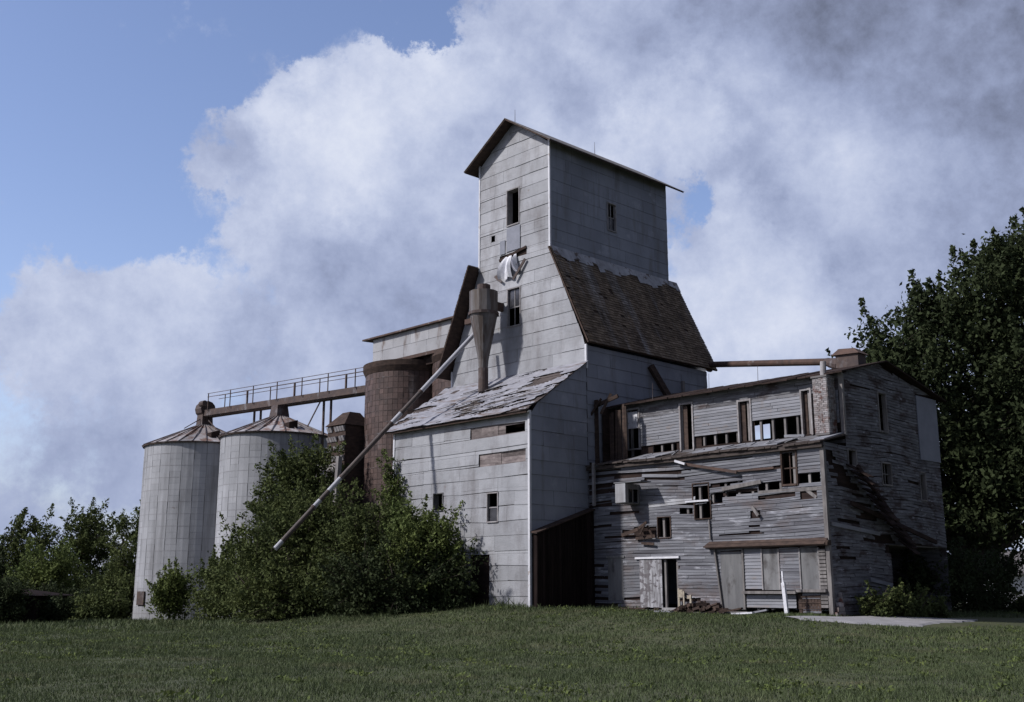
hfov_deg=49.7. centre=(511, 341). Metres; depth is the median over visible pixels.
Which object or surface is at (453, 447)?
annex
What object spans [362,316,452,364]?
silo gallery
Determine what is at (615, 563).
boarded doorway
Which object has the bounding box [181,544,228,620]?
bush
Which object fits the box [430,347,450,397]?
tile silo
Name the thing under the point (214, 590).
bush
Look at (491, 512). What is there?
window
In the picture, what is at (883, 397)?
window
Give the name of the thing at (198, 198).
sky
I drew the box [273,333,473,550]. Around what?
grain spout
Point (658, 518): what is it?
window
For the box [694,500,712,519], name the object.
window
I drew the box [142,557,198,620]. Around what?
bush
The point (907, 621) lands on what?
driveway
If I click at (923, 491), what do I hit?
window
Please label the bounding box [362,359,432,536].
tile silo
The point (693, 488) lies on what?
window
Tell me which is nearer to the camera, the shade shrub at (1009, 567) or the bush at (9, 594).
the shade shrub at (1009, 567)
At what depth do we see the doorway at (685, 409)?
47.09 m
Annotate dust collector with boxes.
[465,283,503,392]
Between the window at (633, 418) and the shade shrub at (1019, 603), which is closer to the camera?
the window at (633, 418)
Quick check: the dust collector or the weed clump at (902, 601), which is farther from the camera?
the dust collector
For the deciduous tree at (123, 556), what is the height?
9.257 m
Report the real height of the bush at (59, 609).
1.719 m
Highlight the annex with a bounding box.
[385,361,588,606]
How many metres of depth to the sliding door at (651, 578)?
44.93 m
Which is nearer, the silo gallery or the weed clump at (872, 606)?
the weed clump at (872, 606)
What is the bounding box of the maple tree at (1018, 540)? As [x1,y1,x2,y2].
[941,301,1023,564]
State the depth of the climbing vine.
51.91 m
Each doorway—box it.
[472,554,489,605]
[606,555,624,599]
[678,402,694,450]
[736,398,753,442]
[799,388,814,434]
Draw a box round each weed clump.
[854,580,899,616]
[878,582,920,616]
[897,577,935,617]
[919,587,951,617]
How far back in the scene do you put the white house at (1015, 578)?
90.92 m
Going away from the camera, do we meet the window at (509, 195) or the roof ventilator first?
the roof ventilator
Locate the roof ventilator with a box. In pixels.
[831,348,867,367]
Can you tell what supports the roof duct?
on the mill building
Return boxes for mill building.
[585,360,951,615]
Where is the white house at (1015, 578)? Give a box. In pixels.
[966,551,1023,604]
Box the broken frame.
[678,588,691,606]
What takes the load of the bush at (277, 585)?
on the ground at (999, 621)
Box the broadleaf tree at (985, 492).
[825,206,1023,568]
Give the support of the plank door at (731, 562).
in the mill building
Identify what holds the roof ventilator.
on the mill building
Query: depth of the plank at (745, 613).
40.17 m
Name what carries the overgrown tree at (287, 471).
on the ground at (999, 621)
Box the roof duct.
[706,358,835,371]
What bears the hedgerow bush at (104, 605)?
on the ground at (999, 621)
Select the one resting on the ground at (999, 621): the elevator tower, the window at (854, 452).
the elevator tower
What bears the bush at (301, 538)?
on the ground at (999, 621)
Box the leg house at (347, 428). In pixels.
[308,412,364,609]
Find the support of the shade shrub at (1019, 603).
on the ground at (999, 621)
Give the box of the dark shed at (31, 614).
[1,589,69,622]
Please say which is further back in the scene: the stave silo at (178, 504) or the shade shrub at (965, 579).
the stave silo at (178, 504)
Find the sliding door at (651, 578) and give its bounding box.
[635,556,679,607]
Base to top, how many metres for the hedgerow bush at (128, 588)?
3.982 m
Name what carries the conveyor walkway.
attached to the stave silo at (244, 449)
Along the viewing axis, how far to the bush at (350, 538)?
49.17 m
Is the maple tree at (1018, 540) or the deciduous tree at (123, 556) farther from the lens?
the deciduous tree at (123, 556)
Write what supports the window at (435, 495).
in the annex
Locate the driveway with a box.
[784,616,977,626]
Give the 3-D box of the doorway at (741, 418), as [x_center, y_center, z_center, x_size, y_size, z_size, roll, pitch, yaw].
[9.490,3.221,44.927,0.190,1.750,0.680,12,-17,-43]
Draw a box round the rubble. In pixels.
[649,601,751,614]
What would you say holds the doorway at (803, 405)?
in the mill building
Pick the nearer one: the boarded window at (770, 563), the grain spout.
the boarded window at (770, 563)
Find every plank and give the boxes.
[618,607,647,608]
[697,611,747,612]
[731,612,754,613]
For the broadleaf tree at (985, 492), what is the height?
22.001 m
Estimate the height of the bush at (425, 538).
5.203 m
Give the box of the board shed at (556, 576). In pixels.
[531,463,595,607]
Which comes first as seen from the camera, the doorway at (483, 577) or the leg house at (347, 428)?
the doorway at (483, 577)
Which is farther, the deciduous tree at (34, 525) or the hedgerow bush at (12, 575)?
the deciduous tree at (34, 525)
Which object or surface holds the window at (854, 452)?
in the mill building
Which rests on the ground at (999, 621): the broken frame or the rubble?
the rubble
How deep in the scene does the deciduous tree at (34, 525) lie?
83.31 m
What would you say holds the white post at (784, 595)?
on the ground at (999, 621)
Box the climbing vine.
[370,449,409,564]
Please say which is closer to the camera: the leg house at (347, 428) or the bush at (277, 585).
the bush at (277, 585)
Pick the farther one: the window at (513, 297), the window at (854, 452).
the window at (513, 297)
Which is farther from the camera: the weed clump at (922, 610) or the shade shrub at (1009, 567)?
the shade shrub at (1009, 567)
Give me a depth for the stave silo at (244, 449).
65.05 m
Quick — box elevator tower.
[437,118,717,606]
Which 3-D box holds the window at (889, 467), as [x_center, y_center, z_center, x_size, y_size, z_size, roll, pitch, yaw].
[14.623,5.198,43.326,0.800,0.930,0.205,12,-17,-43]
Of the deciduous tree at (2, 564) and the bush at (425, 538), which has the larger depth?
the deciduous tree at (2, 564)
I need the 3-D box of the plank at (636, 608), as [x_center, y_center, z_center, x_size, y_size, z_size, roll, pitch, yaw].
[4.863,10.734,44.474,0.160,0.100,1.748,7,-15,-30]
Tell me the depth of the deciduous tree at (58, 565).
71.81 m
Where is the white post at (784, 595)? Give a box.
[781,571,788,612]
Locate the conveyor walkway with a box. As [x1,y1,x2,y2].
[184,367,364,448]
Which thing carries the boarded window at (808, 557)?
in the mill building
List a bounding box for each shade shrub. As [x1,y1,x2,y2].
[892,536,1008,612]
[947,537,1023,611]
[990,583,1023,613]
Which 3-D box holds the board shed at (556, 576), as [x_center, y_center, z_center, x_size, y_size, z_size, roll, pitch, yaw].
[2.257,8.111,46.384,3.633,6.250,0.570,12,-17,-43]
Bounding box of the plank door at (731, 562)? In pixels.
[720,551,743,609]
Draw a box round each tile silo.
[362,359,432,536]
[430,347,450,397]
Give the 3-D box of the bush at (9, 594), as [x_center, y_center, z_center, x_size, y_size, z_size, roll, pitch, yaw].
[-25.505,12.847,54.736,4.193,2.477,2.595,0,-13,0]
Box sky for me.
[0,0,1023,573]
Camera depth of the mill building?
43.67 m
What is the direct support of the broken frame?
on the rubble
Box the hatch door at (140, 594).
[136,591,144,604]
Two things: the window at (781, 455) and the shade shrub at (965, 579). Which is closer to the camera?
the window at (781, 455)
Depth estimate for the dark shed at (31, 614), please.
55.51 m
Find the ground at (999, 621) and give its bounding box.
[0,603,1023,701]
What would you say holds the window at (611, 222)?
in the elevator tower
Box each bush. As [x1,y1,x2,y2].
[0,567,63,587]
[32,578,101,598]
[64,568,124,593]
[69,583,130,620]
[79,561,134,619]
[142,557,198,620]
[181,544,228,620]
[184,512,288,621]
[195,474,386,615]
[217,534,381,619]
[293,474,430,610]
[307,525,487,614]
[373,491,480,611]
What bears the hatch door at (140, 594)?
in the stave silo at (178, 504)
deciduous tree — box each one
[0,503,57,577]
[0,527,29,581]
[3,535,88,591]
[50,497,134,587]
[100,499,140,618]
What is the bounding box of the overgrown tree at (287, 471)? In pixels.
[225,433,358,604]
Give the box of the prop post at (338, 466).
[332,456,341,512]
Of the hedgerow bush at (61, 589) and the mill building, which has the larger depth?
the hedgerow bush at (61, 589)
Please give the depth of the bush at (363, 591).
45.87 m
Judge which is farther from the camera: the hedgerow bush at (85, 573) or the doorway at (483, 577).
the hedgerow bush at (85, 573)
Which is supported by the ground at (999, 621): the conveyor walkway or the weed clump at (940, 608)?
the weed clump at (940, 608)
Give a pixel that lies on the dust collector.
(485, 306)
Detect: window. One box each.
[432,493,443,510]
[486,492,498,522]
[506,186,520,226]
[507,285,521,327]
[607,202,616,232]
[626,407,640,450]
[657,516,671,538]
[691,482,711,499]
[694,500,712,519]
[760,548,780,589]
[780,450,799,485]
[798,547,821,588]
[845,448,857,466]
[876,391,888,433]
[879,461,892,486]
[918,471,927,501]
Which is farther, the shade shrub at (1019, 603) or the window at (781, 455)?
the shade shrub at (1019, 603)
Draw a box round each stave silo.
[132,424,224,619]
[215,415,327,617]
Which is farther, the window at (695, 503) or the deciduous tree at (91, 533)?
the deciduous tree at (91, 533)
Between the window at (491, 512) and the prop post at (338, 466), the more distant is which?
the prop post at (338, 466)
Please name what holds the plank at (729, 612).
on the ground at (999, 621)

